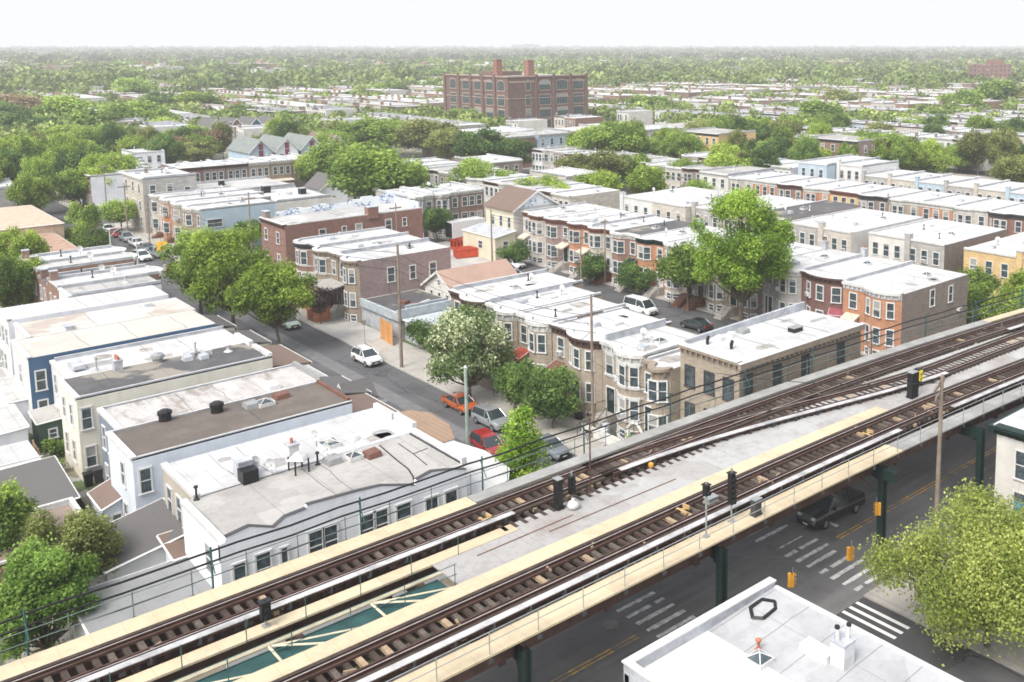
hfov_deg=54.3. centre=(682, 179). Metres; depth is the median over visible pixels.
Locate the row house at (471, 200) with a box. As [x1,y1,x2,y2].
[438,181,483,218]
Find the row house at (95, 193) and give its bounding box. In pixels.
[82,167,143,209]
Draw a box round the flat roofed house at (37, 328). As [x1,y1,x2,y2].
[13,297,195,339]
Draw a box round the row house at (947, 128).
[935,124,968,133]
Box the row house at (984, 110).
[982,108,1004,112]
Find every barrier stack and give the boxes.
[447,236,462,246]
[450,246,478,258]
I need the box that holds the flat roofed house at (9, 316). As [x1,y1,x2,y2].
[0,285,168,375]
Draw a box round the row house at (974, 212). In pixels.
[952,197,1019,225]
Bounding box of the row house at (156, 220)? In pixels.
[148,185,235,238]
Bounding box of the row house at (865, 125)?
[863,120,893,128]
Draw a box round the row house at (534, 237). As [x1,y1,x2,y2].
[517,202,605,263]
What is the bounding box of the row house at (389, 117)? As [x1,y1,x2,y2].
[386,114,420,119]
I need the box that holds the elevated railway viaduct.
[0,288,1023,681]
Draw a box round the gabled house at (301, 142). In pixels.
[284,132,319,154]
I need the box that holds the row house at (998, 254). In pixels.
[963,232,1023,308]
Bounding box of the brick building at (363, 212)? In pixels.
[258,192,422,276]
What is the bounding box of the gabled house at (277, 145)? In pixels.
[259,134,299,154]
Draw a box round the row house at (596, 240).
[587,214,673,284]
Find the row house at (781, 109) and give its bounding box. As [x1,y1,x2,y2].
[774,105,796,111]
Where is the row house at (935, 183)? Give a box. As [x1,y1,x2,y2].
[915,173,978,191]
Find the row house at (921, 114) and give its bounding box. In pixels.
[911,112,929,118]
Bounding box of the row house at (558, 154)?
[553,147,592,167]
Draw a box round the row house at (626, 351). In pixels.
[577,318,695,438]
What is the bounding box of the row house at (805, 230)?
[787,207,891,245]
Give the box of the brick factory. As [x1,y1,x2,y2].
[443,59,587,127]
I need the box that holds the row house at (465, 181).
[452,168,512,183]
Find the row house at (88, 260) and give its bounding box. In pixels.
[29,250,137,302]
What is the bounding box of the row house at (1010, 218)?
[988,202,1023,236]
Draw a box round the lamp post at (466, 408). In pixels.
[463,365,469,445]
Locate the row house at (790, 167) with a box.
[771,161,797,174]
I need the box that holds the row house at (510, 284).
[428,268,582,367]
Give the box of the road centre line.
[552,446,996,681]
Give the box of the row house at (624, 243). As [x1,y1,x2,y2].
[610,219,693,291]
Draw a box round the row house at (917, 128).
[914,123,942,131]
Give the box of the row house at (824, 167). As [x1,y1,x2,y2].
[798,154,880,178]
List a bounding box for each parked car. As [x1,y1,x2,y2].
[101,223,113,231]
[108,228,121,237]
[118,231,133,242]
[128,237,142,247]
[131,249,152,261]
[138,242,154,250]
[148,246,165,258]
[280,316,300,329]
[351,343,382,366]
[441,391,477,414]
[469,427,504,456]
[471,402,510,431]
[506,258,525,267]
[510,263,519,272]
[532,433,570,460]
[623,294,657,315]
[679,317,713,332]
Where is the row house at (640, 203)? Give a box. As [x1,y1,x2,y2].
[619,186,717,214]
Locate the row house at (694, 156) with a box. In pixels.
[681,151,709,160]
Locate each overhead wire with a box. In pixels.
[124,185,395,252]
[125,191,396,270]
[128,190,396,261]
[396,252,580,314]
[399,262,587,323]
[402,272,594,332]
[491,211,585,221]
[492,218,601,230]
[594,361,672,394]
[717,373,940,384]
[729,491,876,558]
[730,555,792,557]
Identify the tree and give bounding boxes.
[0,92,46,109]
[0,100,37,114]
[0,110,62,128]
[0,130,21,139]
[0,131,45,150]
[0,146,28,180]
[0,150,18,180]
[0,226,52,290]
[0,252,37,307]
[0,477,38,556]
[0,532,105,663]
[3,172,55,209]
[10,136,46,182]
[11,129,34,134]
[14,254,51,303]
[15,152,57,209]
[18,130,47,141]
[18,503,128,588]
[30,92,97,119]
[36,124,80,135]
[36,141,78,162]
[38,130,85,150]
[40,158,58,199]
[50,148,101,175]
[51,167,87,205]
[51,174,87,202]
[59,126,107,146]
[61,106,124,126]
[64,200,90,242]
[68,130,91,143]
[70,125,105,148]
[71,201,114,247]
[76,150,133,169]
[76,162,120,193]
[77,138,101,152]
[83,141,107,154]
[98,100,165,119]
[98,120,129,153]
[98,197,138,230]
[100,150,141,168]
[109,76,156,93]
[110,134,147,153]
[114,150,138,159]
[133,105,174,118]
[135,90,182,105]
[135,123,160,143]
[140,133,180,161]
[149,117,175,121]
[149,135,191,159]
[155,225,217,314]
[159,126,183,136]
[162,140,187,163]
[170,124,204,161]
[171,90,218,103]
[177,223,276,329]
[179,138,220,161]
[182,122,197,134]
[183,132,223,157]
[191,128,233,159]
[209,119,234,159]
[214,104,258,114]
[223,257,321,343]
[232,218,261,249]
[252,132,267,138]
[261,117,289,135]
[271,109,308,117]
[274,117,300,136]
[286,129,304,134]
[292,151,328,181]
[299,127,314,133]
[299,137,361,177]
[304,127,330,134]
[306,286,338,323]
[313,129,356,152]
[320,138,434,199]
[323,119,346,128]
[328,120,376,145]
[350,115,408,147]
[352,84,377,90]
[371,82,412,91]
[390,116,462,156]
[397,162,430,185]
[419,127,462,159]
[419,179,439,187]
[419,300,518,397]
[421,81,442,85]
[422,206,455,241]
[427,69,449,76]
[442,154,497,182]
[450,125,510,156]
[454,107,479,114]
[487,167,516,176]
[488,402,552,480]
[491,354,539,413]
[495,239,531,262]
[497,137,536,164]
[512,173,563,185]
[517,361,585,428]
[543,180,572,188]
[553,149,628,179]
[565,126,603,147]
[572,167,623,189]
[573,118,646,153]
[573,250,608,281]
[611,256,657,293]
[618,152,652,181]
[621,116,647,134]
[624,163,669,193]
[626,93,674,105]
[629,124,653,153]
[643,135,661,154]
[651,128,667,139]
[652,239,707,309]
[656,128,681,157]
[658,126,678,132]
[664,128,684,156]
[664,157,696,177]
[666,128,705,158]
[678,145,707,156]
[678,178,714,189]
[682,118,708,128]
[688,183,798,321]
[703,151,752,167]
[707,115,724,128]
[707,139,744,157]
[718,114,730,124]
[723,115,763,130]
[724,112,740,123]
[726,127,747,149]
[731,147,758,163]
[741,138,763,150]
[744,121,771,140]
[745,142,781,167]
[756,117,772,125]
[756,137,776,147]
[758,134,792,158]
[767,117,803,135]
[770,122,794,139]
[776,135,798,147]
[777,112,801,120]
[784,135,822,159]
[790,117,804,125]
[791,132,821,155]
[794,97,847,117]
[803,114,823,125]
[806,119,822,132]
[807,120,833,134]
[819,88,864,100]
[819,147,832,156]
[820,111,851,127]
[834,140,860,155]
[836,131,855,135]
[854,128,869,134]
[856,131,888,159]
[856,477,1023,666]
[859,130,886,136]
[866,120,896,129]
[879,129,911,160]
[885,150,912,170]
[888,132,922,164]
[891,144,928,170]
[899,117,926,123]
[916,151,960,173]
[917,136,943,171]
[921,122,946,133]
[923,111,950,125]
[926,108,955,114]
[934,88,986,105]
[943,144,971,171]
[943,146,977,173]
[954,127,993,174]
[955,262,1001,305]
[964,113,996,128]
[969,79,1021,99]
[984,132,1022,165]
[985,151,1023,182]
[989,124,1022,143]
[992,116,1023,131]
[994,267,1023,299]
[1003,83,1023,98]
[1003,138,1023,154]
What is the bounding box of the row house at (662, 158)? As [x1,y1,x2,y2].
[630,156,678,193]
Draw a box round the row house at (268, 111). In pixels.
[265,108,305,115]
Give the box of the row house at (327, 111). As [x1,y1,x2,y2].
[319,106,356,116]
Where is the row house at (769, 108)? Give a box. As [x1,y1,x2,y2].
[762,105,784,110]
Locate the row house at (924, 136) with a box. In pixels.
[913,132,949,140]
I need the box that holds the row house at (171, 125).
[142,121,192,130]
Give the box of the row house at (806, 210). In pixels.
[749,200,860,232]
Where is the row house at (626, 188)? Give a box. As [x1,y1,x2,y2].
[617,154,661,192]
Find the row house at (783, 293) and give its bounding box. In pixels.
[750,238,856,316]
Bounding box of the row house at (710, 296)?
[681,236,752,311]
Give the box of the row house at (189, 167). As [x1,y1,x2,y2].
[161,161,201,181]
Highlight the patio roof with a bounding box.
[0,367,7,377]
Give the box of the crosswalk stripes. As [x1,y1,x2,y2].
[616,525,883,637]
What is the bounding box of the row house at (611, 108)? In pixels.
[602,104,625,122]
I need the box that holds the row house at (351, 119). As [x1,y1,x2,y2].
[323,115,364,123]
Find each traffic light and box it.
[787,567,795,587]
[846,541,854,560]
[873,501,880,514]
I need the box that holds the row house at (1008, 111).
[997,109,1016,113]
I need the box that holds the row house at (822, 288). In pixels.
[800,245,902,317]
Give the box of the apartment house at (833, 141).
[807,133,887,158]
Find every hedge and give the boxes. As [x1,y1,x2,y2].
[402,317,434,346]
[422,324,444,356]
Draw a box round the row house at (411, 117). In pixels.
[396,115,429,120]
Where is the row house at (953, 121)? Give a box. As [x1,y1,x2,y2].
[948,118,967,126]
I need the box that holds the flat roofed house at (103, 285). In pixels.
[57,273,161,298]
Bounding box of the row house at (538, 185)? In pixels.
[515,179,578,188]
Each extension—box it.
[0,375,30,432]
[444,441,509,502]
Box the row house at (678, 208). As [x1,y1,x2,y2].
[652,191,740,222]
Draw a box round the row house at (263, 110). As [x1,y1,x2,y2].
[257,107,292,114]
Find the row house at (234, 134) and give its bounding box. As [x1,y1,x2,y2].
[229,122,264,141]
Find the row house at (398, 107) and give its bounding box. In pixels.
[387,103,422,110]
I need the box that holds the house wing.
[461,223,515,260]
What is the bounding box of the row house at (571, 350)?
[535,306,671,418]
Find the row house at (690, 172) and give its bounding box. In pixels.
[682,164,724,186]
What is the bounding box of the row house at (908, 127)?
[897,122,923,131]
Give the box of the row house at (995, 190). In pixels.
[973,179,1023,199]
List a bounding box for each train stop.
[478,513,491,521]
[676,503,689,514]
[862,429,873,437]
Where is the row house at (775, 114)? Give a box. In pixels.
[772,111,794,116]
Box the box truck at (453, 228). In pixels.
[445,216,485,239]
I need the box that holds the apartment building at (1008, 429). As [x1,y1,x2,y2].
[987,406,1023,515]
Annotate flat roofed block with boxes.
[422,125,534,160]
[480,131,534,167]
[514,129,568,147]
[547,125,602,142]
[579,121,619,125]
[644,121,693,129]
[644,124,675,137]
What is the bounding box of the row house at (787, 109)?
[785,106,797,112]
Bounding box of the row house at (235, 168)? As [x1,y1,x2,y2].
[207,158,248,178]
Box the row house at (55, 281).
[47,264,162,300]
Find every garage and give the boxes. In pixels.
[0,403,29,445]
[0,455,80,505]
[0,497,80,583]
[101,498,183,581]
[361,289,448,337]
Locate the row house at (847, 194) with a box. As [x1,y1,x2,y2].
[829,182,893,204]
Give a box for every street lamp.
[109,225,129,244]
[136,237,151,264]
[747,266,768,312]
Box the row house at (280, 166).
[253,154,291,178]
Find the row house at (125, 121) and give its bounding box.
[109,117,148,124]
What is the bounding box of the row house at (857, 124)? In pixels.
[848,119,878,128]
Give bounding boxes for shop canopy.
[274,178,294,182]
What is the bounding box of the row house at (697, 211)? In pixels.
[691,194,792,227]
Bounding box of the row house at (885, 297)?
[840,260,967,354]
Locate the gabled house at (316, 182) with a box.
[303,172,347,203]
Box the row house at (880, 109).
[873,106,893,111]
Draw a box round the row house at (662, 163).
[646,159,697,189]
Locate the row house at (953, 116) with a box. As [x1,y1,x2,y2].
[942,113,963,119]
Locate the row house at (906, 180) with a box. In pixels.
[887,170,949,188]
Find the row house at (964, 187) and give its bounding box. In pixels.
[943,176,1008,195]
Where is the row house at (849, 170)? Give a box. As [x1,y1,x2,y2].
[836,157,898,181]
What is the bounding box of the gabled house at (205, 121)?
[196,117,219,129]
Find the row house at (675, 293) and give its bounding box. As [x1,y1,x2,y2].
[663,230,736,307]
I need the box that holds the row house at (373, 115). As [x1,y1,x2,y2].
[369,112,401,119]
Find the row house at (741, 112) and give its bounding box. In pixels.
[737,109,760,113]
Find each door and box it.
[333,289,337,301]
[341,286,343,303]
[452,213,458,218]
[461,212,467,217]
[563,246,568,261]
[606,256,610,272]
[606,385,615,413]
[644,405,651,430]
[657,271,662,286]
[697,280,704,297]
[730,288,736,305]
[764,294,772,312]
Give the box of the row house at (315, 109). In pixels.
[312,105,342,117]
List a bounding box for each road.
[39,122,1023,681]
[464,404,1023,681]
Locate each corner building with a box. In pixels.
[621,577,962,681]
[677,301,865,424]
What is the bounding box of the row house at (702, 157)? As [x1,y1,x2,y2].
[698,155,708,160]
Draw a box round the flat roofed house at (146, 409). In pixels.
[96,361,349,481]
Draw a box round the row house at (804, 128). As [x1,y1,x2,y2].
[801,125,808,132]
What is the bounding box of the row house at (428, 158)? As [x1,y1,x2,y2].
[405,157,444,162]
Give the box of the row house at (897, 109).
[885,106,915,111]
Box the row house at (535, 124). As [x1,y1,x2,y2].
[505,117,546,130]
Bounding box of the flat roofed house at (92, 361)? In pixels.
[49,326,241,414]
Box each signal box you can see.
[552,475,564,510]
[703,493,718,505]
[749,495,762,517]
[906,367,922,398]
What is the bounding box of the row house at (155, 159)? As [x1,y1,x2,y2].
[122,147,164,167]
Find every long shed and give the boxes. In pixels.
[73,557,211,638]
[403,310,450,347]
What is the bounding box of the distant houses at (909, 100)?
[0,51,1023,114]
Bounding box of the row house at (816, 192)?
[802,179,862,200]
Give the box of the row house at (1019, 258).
[1015,250,1023,272]
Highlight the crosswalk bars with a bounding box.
[842,602,909,638]
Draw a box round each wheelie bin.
[82,470,93,487]
[92,466,102,482]
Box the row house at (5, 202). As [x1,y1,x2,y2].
[0,178,19,207]
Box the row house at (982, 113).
[969,111,988,115]
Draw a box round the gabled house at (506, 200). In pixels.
[483,185,561,243]
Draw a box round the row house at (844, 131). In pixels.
[840,127,866,135]
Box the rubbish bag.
[567,497,579,509]
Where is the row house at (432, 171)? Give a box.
[424,164,461,183]
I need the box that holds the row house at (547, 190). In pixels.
[532,182,596,198]
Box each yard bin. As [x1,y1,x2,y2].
[574,412,582,419]
[599,428,607,442]
[602,422,610,433]
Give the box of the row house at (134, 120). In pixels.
[128,119,173,134]
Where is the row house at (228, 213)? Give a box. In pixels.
[182,197,275,247]
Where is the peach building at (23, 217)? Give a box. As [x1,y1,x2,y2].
[0,205,64,238]
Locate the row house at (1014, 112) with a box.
[1011,110,1023,114]
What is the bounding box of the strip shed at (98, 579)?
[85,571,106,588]
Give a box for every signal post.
[257,596,271,628]
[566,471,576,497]
[587,413,593,492]
[701,482,711,538]
[726,467,736,522]
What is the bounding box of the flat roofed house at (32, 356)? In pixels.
[10,310,215,434]
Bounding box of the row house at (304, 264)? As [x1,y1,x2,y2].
[293,226,400,305]
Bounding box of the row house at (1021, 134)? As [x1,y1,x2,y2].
[1013,130,1023,140]
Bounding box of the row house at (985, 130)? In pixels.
[972,128,998,134]
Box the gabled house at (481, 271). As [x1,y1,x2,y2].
[420,259,517,299]
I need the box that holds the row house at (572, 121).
[564,114,602,126]
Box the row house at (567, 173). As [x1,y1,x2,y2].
[530,166,594,180]
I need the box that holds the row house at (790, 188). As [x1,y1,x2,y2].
[776,176,835,198]
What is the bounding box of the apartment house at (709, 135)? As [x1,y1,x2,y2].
[679,127,755,150]
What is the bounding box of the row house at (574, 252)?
[567,211,646,278]
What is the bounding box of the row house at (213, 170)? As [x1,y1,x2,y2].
[185,159,225,181]
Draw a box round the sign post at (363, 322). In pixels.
[362,320,365,340]
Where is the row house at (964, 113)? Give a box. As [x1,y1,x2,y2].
[956,111,978,115]
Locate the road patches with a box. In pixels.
[178,285,970,671]
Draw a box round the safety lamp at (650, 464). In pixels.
[648,462,653,467]
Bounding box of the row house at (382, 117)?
[377,113,409,120]
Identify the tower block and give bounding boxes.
[30,49,60,54]
[440,45,451,48]
[512,44,539,48]
[568,45,581,49]
[969,60,1011,79]
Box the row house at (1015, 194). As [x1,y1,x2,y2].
[1005,186,1023,201]
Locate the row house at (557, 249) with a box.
[543,204,630,273]
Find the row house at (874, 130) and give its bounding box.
[860,128,892,131]
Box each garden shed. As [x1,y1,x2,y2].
[28,404,63,447]
[87,478,122,521]
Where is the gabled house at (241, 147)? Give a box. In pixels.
[226,136,274,158]
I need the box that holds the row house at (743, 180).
[728,170,787,192]
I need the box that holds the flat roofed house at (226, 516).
[180,434,466,667]
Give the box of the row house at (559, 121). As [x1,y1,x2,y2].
[554,113,581,127]
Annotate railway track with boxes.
[0,313,1023,681]
[271,358,1023,681]
[582,326,1023,481]
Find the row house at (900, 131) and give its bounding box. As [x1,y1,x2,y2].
[878,129,908,133]
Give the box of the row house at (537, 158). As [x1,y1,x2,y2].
[531,145,563,169]
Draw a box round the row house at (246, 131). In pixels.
[236,124,272,137]
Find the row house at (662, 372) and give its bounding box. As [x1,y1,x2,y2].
[621,348,679,439]
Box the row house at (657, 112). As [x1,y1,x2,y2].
[655,108,677,124]
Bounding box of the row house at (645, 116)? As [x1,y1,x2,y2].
[616,107,652,124]
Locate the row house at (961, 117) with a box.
[956,114,972,119]
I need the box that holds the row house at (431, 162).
[409,159,455,165]
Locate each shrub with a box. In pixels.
[39,435,64,456]
[57,455,65,467]
[514,462,545,489]
[966,285,991,323]
[976,282,1023,321]
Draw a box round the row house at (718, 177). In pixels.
[699,164,773,191]
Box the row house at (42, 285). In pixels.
[37,262,134,301]
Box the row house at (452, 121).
[435,120,464,123]
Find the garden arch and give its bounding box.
[626,422,642,436]
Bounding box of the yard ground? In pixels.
[0,142,1023,681]
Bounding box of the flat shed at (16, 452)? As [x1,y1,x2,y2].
[0,440,41,469]
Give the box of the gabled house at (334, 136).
[308,131,345,157]
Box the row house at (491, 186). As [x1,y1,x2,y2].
[482,174,538,216]
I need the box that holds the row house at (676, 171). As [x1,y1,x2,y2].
[664,164,682,189]
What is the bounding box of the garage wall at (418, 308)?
[360,297,451,321]
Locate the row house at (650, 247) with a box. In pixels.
[635,216,725,298]
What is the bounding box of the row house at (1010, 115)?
[1001,113,1023,117]
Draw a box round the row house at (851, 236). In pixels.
[817,212,923,253]
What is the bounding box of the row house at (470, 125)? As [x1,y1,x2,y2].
[444,121,485,128]
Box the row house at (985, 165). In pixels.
[973,157,993,169]
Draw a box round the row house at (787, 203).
[721,199,813,229]
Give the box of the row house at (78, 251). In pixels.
[19,245,126,304]
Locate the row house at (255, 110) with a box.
[251,106,285,112]
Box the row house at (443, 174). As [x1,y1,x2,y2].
[438,166,505,183]
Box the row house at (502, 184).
[497,175,558,191]
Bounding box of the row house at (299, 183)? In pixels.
[272,152,306,187]
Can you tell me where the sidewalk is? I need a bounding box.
[26,124,1023,681]
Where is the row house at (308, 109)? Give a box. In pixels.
[305,104,335,113]
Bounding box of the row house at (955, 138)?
[952,135,972,167]
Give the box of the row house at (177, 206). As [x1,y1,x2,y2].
[170,192,270,244]
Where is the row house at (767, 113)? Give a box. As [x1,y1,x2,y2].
[762,111,784,115]
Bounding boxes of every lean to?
[7,233,76,251]
[156,530,187,561]
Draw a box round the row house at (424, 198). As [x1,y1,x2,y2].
[376,186,441,238]
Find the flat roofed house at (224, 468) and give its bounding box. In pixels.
[160,402,466,533]
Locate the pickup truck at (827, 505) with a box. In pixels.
[796,486,864,529]
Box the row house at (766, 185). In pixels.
[752,173,812,195]
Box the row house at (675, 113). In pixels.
[666,109,688,123]
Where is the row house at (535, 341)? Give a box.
[493,295,625,400]
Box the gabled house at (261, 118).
[257,115,276,123]
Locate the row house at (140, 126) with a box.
[137,120,179,128]
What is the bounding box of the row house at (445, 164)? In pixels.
[425,162,461,166]
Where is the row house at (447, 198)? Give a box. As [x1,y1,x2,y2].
[403,182,459,234]
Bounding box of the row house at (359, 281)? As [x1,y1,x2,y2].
[330,237,450,321]
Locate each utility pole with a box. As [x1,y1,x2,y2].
[98,163,108,200]
[117,183,130,230]
[146,202,150,242]
[241,192,254,249]
[389,203,400,230]
[396,244,402,367]
[490,209,492,260]
[574,232,585,279]
[577,294,602,426]
[600,219,607,282]
[933,374,944,540]
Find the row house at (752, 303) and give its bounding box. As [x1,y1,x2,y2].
[713,242,821,319]
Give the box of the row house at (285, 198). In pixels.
[253,184,330,211]
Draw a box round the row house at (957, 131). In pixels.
[950,126,982,134]
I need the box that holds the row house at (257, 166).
[233,156,270,178]
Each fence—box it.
[32,440,43,457]
[77,498,86,508]
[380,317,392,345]
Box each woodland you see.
[0,45,1023,63]
[0,55,1023,95]
[0,62,1023,138]
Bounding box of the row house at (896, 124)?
[881,121,908,129]
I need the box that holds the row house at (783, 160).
[756,158,798,167]
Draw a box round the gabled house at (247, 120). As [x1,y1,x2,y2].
[238,116,261,124]
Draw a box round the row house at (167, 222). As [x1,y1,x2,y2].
[159,188,263,242]
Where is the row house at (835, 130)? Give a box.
[832,127,856,134]
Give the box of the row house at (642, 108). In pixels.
[612,105,643,120]
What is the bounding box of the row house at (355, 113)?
[353,111,384,115]
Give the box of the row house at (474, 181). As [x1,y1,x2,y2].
[465,171,528,216]
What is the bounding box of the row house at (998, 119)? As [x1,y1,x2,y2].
[990,116,1022,121]
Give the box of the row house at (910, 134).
[896,130,927,136]
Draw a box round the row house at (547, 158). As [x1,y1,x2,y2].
[541,145,584,169]
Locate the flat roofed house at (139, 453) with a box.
[105,381,351,515]
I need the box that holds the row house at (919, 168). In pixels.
[911,139,942,173]
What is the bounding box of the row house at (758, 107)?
[751,104,768,110]
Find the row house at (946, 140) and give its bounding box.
[932,133,963,150]
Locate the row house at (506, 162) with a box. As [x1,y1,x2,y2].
[454,153,522,172]
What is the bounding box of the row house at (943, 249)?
[904,224,1006,271]
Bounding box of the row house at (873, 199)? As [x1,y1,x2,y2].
[857,186,920,211]
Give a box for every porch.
[203,315,236,329]
[226,330,271,345]
[261,344,311,367]
[299,271,343,322]
[304,364,326,375]
[323,376,371,394]
[347,393,399,412]
[399,410,454,443]
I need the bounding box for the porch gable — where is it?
[337,376,377,397]
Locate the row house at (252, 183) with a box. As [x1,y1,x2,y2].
[197,176,294,189]
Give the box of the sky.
[0,0,1023,47]
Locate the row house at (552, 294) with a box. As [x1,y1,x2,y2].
[473,281,600,385]
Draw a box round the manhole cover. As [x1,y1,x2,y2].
[603,619,618,628]
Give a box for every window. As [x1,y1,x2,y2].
[0,347,4,367]
[1,323,5,342]
[4,327,8,346]
[4,351,7,371]
[18,362,22,384]
[34,369,48,391]
[37,398,48,407]
[39,284,42,299]
[43,287,46,300]
[48,427,58,438]
[53,372,58,395]
[61,394,66,419]
[65,429,69,454]
[68,401,74,427]
[72,437,77,463]
[80,405,94,431]
[84,444,98,468]
[101,424,107,451]
[104,462,109,479]
[111,511,122,521]
[120,459,126,489]
[123,500,128,514]
[138,466,154,495]
[147,155,151,162]
[149,185,155,193]
[151,202,157,211]
[152,218,158,228]
[156,155,161,161]
[162,206,168,215]
[163,222,169,232]
[166,183,173,190]
[166,484,173,513]
[173,210,180,220]
[174,227,180,237]
[175,493,182,525]
[185,214,192,225]
[196,173,200,181]
[197,215,199,226]
[204,540,213,575]
[205,172,210,180]
[207,218,222,227]
[212,172,216,180]
[218,171,223,179]
[228,170,233,178]
[231,559,246,581]
[235,170,239,177]
[241,169,246,177]
[251,168,255,176]
[254,548,272,572]
[257,168,262,175]
[264,167,268,175]
[264,227,267,240]
[273,166,277,174]
[276,231,279,244]
[277,253,280,261]
[279,166,283,173]
[279,544,289,563]
[285,165,289,173]
[295,249,298,264]
[300,251,307,264]
[307,527,324,553]
[314,257,317,272]
[318,259,326,273]
[319,228,325,234]
[323,522,339,547]
[331,260,336,275]
[340,262,342,277]
[342,226,346,231]
[343,267,346,283]
[344,291,347,306]
[345,312,348,321]
[348,269,355,283]
[349,292,356,307]
[350,314,357,321]
[355,223,362,229]
[359,510,376,533]
[373,505,389,529]
[385,218,391,229]
[387,266,395,282]
[395,499,412,521]
[402,217,407,226]
[409,264,416,279]
[424,493,439,510]
[426,200,431,208]
[429,261,436,275]
[436,200,441,207]
[442,199,447,209]
[444,486,458,503]
[449,78,455,88]
[450,92,456,102]
[452,197,457,207]
[454,300,459,310]
[462,78,468,89]
[462,92,468,103]
[462,196,467,206]
[469,195,474,205]
[469,211,474,216]
[474,79,480,89]
[474,93,480,104]
[476,194,481,204]
[477,210,482,216]
[478,240,482,248]
[485,80,492,90]
[485,186,488,195]
[486,94,492,105]
[486,107,492,118]
[492,213,494,224]
[497,80,504,91]
[497,95,504,106]
[497,108,504,116]
[499,215,502,226]
[503,241,508,248]
[503,322,512,340]
[507,217,510,228]
[520,323,527,344]
[524,218,528,229]
[525,80,530,90]
[525,95,530,105]
[525,108,531,117]
[528,220,531,232]
[528,239,531,251]
[528,331,534,352]
[532,222,535,233]
[532,240,536,252]
[532,256,536,262]
[536,223,542,234]
[536,334,546,353]
[537,241,542,252]
[537,257,542,262]
[539,79,550,90]
[539,94,550,105]
[539,107,550,118]
[546,225,550,236]
[547,118,551,127]
[547,244,550,256]
[550,226,557,237]
[550,245,557,256]
[556,79,567,89]
[556,93,567,104]
[556,106,567,114]
[557,336,564,357]
[563,226,567,239]
[568,230,573,242]
[569,249,572,261]
[569,343,571,365]
[572,78,583,89]
[572,92,583,103]
[572,347,580,369]
[573,105,583,114]
[573,231,579,242]
[573,250,579,262]
[573,380,580,401]
[583,231,588,244]
[584,350,594,371]
[585,382,595,403]
[585,411,594,417]
[589,234,593,247]
[594,235,600,247]
[604,350,613,377]
[606,236,610,249]
[612,239,617,252]
[612,260,616,273]
[616,359,617,385]
[616,389,618,417]
[617,241,624,253]
[617,261,622,274]
[617,361,626,389]
[618,394,626,422]
[618,426,626,438]
[627,364,640,389]
[628,397,640,423]
[630,241,635,255]
[638,245,643,258]
[643,207,647,214]
[643,246,650,259]
[644,371,650,393]
[647,379,658,403]
[648,414,658,429]
[656,209,660,216]
[656,380,667,402]
[657,247,662,259]
[659,415,667,435]
[666,211,670,218]
[666,277,671,287]
[666,291,671,299]
[671,172,675,180]
[672,280,680,288]
[672,293,680,299]
[676,212,680,220]
[684,364,695,388]
[684,401,694,424]
[687,173,691,181]
[703,370,714,395]
[704,215,708,225]
[706,281,708,297]
[708,282,714,300]
[708,303,713,311]
[712,177,715,186]
[712,217,717,227]
[715,283,723,300]
[716,304,722,311]
[720,179,724,187]
[721,376,733,401]
[731,183,735,191]
[743,312,747,319]
[743,372,752,396]
[750,294,757,308]
[755,185,759,194]
[762,186,766,194]
[765,273,772,287]
[770,187,774,194]
[773,363,781,385]
[776,275,778,291]
[776,298,778,309]
[779,277,785,293]
[779,301,785,308]
[785,190,790,197]
[788,278,796,293]
[799,231,804,243]
[801,167,805,175]
[801,353,809,376]
[806,193,810,199]
[806,280,810,297]
[809,233,814,245]
[810,168,813,176]
[811,194,815,200]
[815,284,823,301]
[819,169,822,177]
[830,287,841,303]
[831,237,837,249]
[837,342,844,364]
[840,169,843,178]
[841,197,846,202]
[841,239,846,251]
[847,170,851,178]
[848,292,857,309]
[849,198,854,203]
[854,171,858,179]
[861,201,866,208]
[864,323,869,340]
[864,345,868,354]
[865,296,870,315]
[868,201,873,209]
[871,241,878,254]
[872,300,880,318]
[872,326,879,344]
[879,202,884,210]
[882,243,889,256]
[884,329,893,346]
[885,302,894,319]
[892,205,897,212]
[893,245,900,258]
[898,206,903,213]
[910,248,915,261]
[911,206,916,215]
[920,249,927,263]
[923,208,928,218]
[929,289,935,307]
[931,251,939,265]
[933,209,938,218]
[942,211,948,220]
[948,285,953,302]
[957,214,962,222]
[965,215,971,223]
[969,257,976,270]
[978,216,984,225]
[985,260,992,275]
[993,219,999,227]
[1000,220,1006,228]
[1000,263,1008,277]
[1011,489,1023,514]
[1012,448,1023,481]
[1014,221,1021,232]
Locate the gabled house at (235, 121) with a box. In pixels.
[220,116,241,125]
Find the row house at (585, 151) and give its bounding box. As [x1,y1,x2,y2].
[564,148,602,157]
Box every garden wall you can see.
[478,376,498,392]
[545,410,594,430]
[582,423,630,444]
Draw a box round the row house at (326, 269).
[312,232,419,308]
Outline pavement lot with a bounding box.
[312,241,522,344]
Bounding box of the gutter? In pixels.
[0,455,42,466]
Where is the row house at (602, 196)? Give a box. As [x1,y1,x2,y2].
[550,186,620,208]
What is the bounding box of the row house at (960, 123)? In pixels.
[957,119,980,126]
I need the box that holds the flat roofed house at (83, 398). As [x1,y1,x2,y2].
[57,332,272,481]
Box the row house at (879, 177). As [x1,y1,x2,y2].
[861,168,923,184]
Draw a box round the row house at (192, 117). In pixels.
[180,115,213,122]
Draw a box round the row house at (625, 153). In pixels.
[597,150,639,167]
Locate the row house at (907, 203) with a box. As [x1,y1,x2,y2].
[887,189,951,215]

